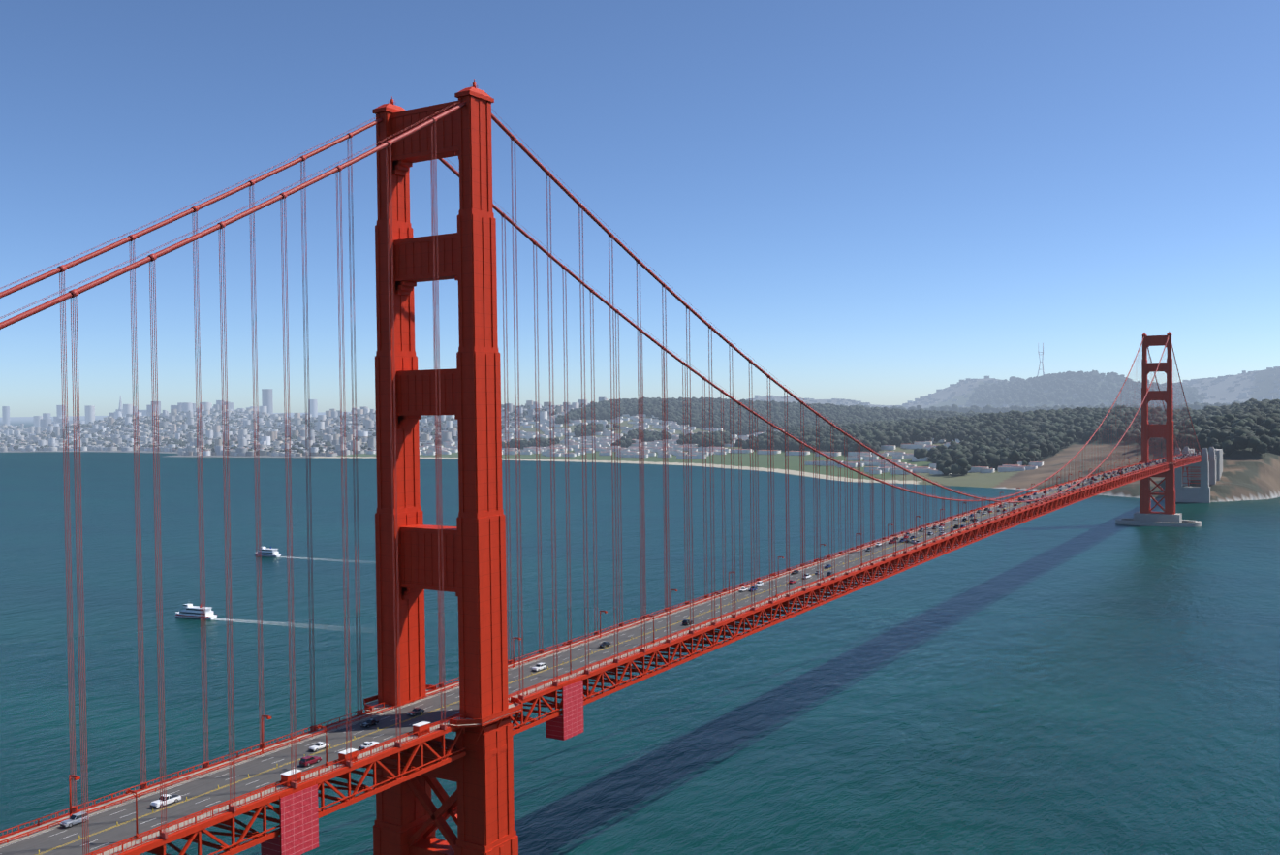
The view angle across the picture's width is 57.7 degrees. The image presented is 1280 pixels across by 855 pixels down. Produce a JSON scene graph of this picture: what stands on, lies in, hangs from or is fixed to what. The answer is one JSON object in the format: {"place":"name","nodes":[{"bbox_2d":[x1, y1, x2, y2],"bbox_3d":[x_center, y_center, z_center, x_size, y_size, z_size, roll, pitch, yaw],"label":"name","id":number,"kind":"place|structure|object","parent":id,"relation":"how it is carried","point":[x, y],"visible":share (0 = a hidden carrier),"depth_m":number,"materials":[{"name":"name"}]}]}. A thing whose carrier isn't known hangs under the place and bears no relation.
{"place":"outdoors","nodes":[
{"label":"outdoors","id":0,"kind":"place"},
{"bbox_2d":[0,405,1279,854],"bbox_3d":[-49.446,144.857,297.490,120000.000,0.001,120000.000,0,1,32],"label":"bay water","id":1,"kind":"structure","parent":0,"point":[1087,676],"depth_m":680.31,"materials":[{"name":"teal liquid"}]},
{"bbox_2d":[175,603,217,619],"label":"ferry boat","id":2,"kind":"object","parent":1,"relation":"on","point":[190,610],"visible":0.73,"depth_m":841.88,"materials":[{"name":"white paint"}]},
{"bbox_2d":[214,618,362,630],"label":"boat wake","id":3,"kind":"object","parent":2,"relation":"attached to","point":[265,623],"visible":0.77,"depth_m":824.79,"materials":[{"name":"liquid"}]},
{"bbox_2d":[254,546,280,557],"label":"ferry boat","id":4,"kind":"object","parent":1,"relation":"on","point":[269,551],"visible":0.85,"depth_m":1193.73,"materials":[{"name":"white paint"}]},
{"bbox_2d":[363,79,523,854],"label":"tower","id":5,"kind":"structure","parent":1,"relation":"on","point":[477,806],"depth_m":290.04,"materials":[{"name":"red metal"}]},
{"bbox_2d":[0,455,1201,854],"bbox_3d":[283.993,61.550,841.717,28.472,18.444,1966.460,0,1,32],"label":"bridge deck truss","id":6,"kind":"object","parent":5,"relation":"attached to","point":[831,589],"visible":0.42,"depth_m":337.87,"materials":[{"name":"red metal"}]},
{"bbox_2d":[0,451,1208,854],"bbox_3d":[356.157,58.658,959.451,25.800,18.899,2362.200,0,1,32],"label":"bridge roadway","id":7,"kind":"structure","parent":6,"relation":"on","point":[99,827],"depth_m":273.58,"materials":[{"name":"grey asphalt"}]},
{"bbox_2d":[60,811,89,827],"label":"silver suv","id":8,"kind":"object","parent":7,"relation":"on","point":[73,819],"visible":0.81,"depth_m":218.84,"materials":[{"name":"grey paint"}]},
{"bbox_2d":[150,793,181,807],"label":"white pickup","id":9,"kind":"object","parent":7,"relation":"on","point":[174,797],"visible":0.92,"depth_m":228.38,"materials":[{"name":"white paint"}]},
{"bbox_2d":[299,754,321,766],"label":"dark red suv","id":10,"kind":"object","parent":7,"relation":"on","point":[308,760],"visible":1,"depth_m":251.24,"materials":[{"name":"red paint"}]},
{"bbox_2d":[308,741,329,750],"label":"car","id":11,"kind":"object","parent":7,"relation":"on","point":[318,745],"visible":0.9,"depth_m":262.34,"materials":[{"name":"white paint"}]},
{"bbox_2d":[280,720,430,785],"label":"maintenance sheds","id":12,"kind":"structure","parent":7,"relation":"on","point":[342,755],"depth_m":251.72,"materials":[{"name":"orange paint"}]},
{"bbox_2d":[360,718,378,727],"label":"black sedan","id":13,"kind":"object","parent":7,"relation":"on","point":[368,722],"visible":1,"depth_m":280.29,"materials":[{"name":"black paint"}]},
{"bbox_2d":[359,741,379,749],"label":"car","id":14,"kind":"object","parent":7,"relation":"on","point":[365,744],"visible":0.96,"depth_m":262.19,"materials":[{"name":"white paint"}]},
{"bbox_2d":[406,707,424,716],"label":"grey sedan","id":15,"kind":"object","parent":7,"relation":"on","point":[415,711],"visible":0.98,"depth_m":289.57,"materials":[{"name":"grey paint"}]},
{"bbox_2d":[260,678,583,854],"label":"maintenance scaffold enclosures","id":16,"kind":"object","parent":7,"relation":"attached to","point":[298,813],"visible":0.98,"depth_m":238.50,"materials":[{"name":"orange paint"}]},
{"bbox_2d":[531,661,546,671],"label":"white suv","id":17,"kind":"object","parent":7,"relation":"on","point":[539,666],"visible":1,"depth_m":333.70,"materials":[{"name":"white paint"}]},
{"bbox_2d":[0,454,1198,854],"bbox_3d":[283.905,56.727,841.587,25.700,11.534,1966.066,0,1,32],"label":"bridge railings","id":18,"kind":"object","parent":7,"relation":"on","point":[362,751],"visible":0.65,"depth_m":291.21,"materials":[{"name":"red metal"}]},
{"bbox_2d":[597,641,610,647],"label":"black sedan","id":19,"kind":"object","parent":7,"relation":"on","point":[604,643],"visible":1,"depth_m":362.94,"materials":[{"name":"black paint"}]},
{"bbox_2d":[38,457,1178,853],"bbox_3d":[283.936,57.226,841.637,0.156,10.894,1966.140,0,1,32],"label":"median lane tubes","id":20,"kind":"object","parent":7,"relation":"on","point":[577,657],"visible":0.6,"depth_m":357.67,"materials":[{"name":"yellow plastic"}]},
{"bbox_2d":[68,449,1192,840],"bbox_3d":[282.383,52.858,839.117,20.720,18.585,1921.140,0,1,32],"label":"street lamps","id":21,"kind":"object","parent":7,"relation":"on","point":[77,777],"visible":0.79,"depth_m":337.65,"materials":[{"name":"red metal"}]},
{"bbox_2d":[682,619,692,624],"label":"black suv","id":22,"kind":"object","parent":7,"relation":"on","point":[686,621],"visible":0.88,"depth_m":394.35,"materials":[{"name":"black paint"}]},
{"bbox_2d":[738,587,748,592],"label":"car","id":23,"kind":"object","parent":7,"relation":"on","point":[743,589],"visible":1,"depth_m":459.73,"materials":[{"name":"white paint"}]},
{"bbox_2d":[748,585,757,592],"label":"blue suv","id":24,"kind":"object","parent":7,"relation":"on","point":[756,588],"visible":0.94,"depth_m":459.92,"materials":[{"name":"blue paint"}]},
{"bbox_2d":[754,580,763,586],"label":"car","id":25,"kind":"object","parent":7,"relation":"on","point":[759,582],"visible":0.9,"depth_m":471.94,"materials":[{"name":"white paint"}]},
{"bbox_2d":[802,573,811,578],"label":"car","id":26,"kind":"object","parent":7,"relation":"on","point":[805,576],"visible":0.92,"depth_m":489.03,"materials":[{"name":"white paint"}]},
{"bbox_2d":[1115,331,1201,527],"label":"tower","id":27,"kind":"structure","parent":1,"relation":"in","point":[1169,515],"depth_m":1381.21,"materials":[{"name":"red metal"}]},
{"bbox_2d":[0,97,1201,502],"bbox_3d":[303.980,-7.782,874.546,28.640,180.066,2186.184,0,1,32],"label":"cables","id":28,"kind":"object","parent":27,"relation":"attached to","point":[233,220],"visible":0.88,"depth_m":274.36,"materials":[{"name":"paint"}]},
{"bbox_2d":[59,121,1201,854],"bbox_3d":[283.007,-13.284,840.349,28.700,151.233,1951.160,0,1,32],"label":"suspender ropes","id":29,"kind":"object","parent":28,"relation":"hanging from","point":[1158,431],"visible":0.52,"depth_m":289.37,"materials":[{"name":"red paint"}]},
{"bbox_2d":[0,368,1279,501],"bbox_3d":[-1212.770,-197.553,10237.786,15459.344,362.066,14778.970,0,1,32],"label":"san francisco hills","id":30,"kind":"structure","parent":0,"point":[1250,475],"depth_m":2521.35,"materials":[{"name":"green plant"}]},
{"bbox_2d":[118,396,123,408],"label":"pyramid skyscraper","id":31,"kind":"structure","parent":30,"relation":"on","point":[120,405],"depth_m":7842.54,"materials":[{"name":"grey stone"}]},
{"bbox_2d":[1,388,317,428],"bbox_3d":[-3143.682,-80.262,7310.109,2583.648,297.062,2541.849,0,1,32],"label":"downtown skyscrapers","id":32,"kind":"structure","parent":30,"relation":"on","point":[44,420],"depth_m":7117.81,"materials":[{"name":"grey concrete"}]},
{"bbox_2d":[0,403,586,454],"bbox_3d":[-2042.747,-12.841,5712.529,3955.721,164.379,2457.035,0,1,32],"label":"city street trees","id":33,"kind":"object","parent":30,"relation":"on","point":[148,421],"visible":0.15,"depth_m":5059.74,"materials":[{"name":"green plant"}]},
{"bbox_2d":[0,397,607,456],"bbox_3d":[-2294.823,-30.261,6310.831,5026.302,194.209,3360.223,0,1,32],"label":"city houses","id":34,"kind":"structure","parent":30,"relation":"on","point":[327,434],"depth_m":4993.88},
{"bbox_2d":[428,446,841,456],"bbox_3d":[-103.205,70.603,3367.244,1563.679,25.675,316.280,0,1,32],"label":"crissy field hangars","id":35,"kind":"structure","parent":30,"relation":"on","point":[791,452],"depth_m":3096.76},
{"bbox_2d":[365,411,1043,473],"bbox_3d":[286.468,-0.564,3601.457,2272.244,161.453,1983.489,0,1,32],"label":"presidio buildings","id":36,"kind":"structure","parent":30,"relation":"on","point":[609,437],"depth_m":3456.96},
{"bbox_2d":[501,396,1279,475],"bbox_3d":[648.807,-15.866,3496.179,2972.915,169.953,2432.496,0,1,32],"label":"forest","id":37,"kind":"object","parent":30,"relation":"on","point":[1036,435],"depth_m":2950.26,"materials":[{"name":"green plant"}]},
{"bbox_2d":[1036,346,1044,375],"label":"radio tower","id":38,"kind":"structure","parent":30,"relation":"on","point":[1041,361],"depth_m":7949.44,"materials":[{"name":"grey metal"}]},
{"bbox_2d":[1174,446,1222,502],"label":"arch approach pylons","id":39,"kind":"structure","parent":30,"relation":"on","point":[1206,471],"depth_m":1684.11,"materials":[{"name":"grey concrete"}]},
{"bbox_2d":[0,0,1279,417],"label":"sky","id":40,"kind":"structure","parent":0,"point":[876,202],"materials":[{"name":"blue"}]},
{"bbox_2d":[745,366,1279,407],"bbox_3d":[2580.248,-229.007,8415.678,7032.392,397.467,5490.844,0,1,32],"label":"hills","id":41,"kind":"structure","parent":0,"point":[1004,404],"depth_m":7639.74,"materials":[{"name":"green plant"}]},
{"bbox_2d":[823,370,1244,412],"bbox_3d":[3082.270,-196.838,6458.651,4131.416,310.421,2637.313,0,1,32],"label":"hill trees","id":42,"kind":"object","parent":41,"relation":"on","point":[1014,387],"depth_m":7123.99,"materials":[{"name":"green plant"}]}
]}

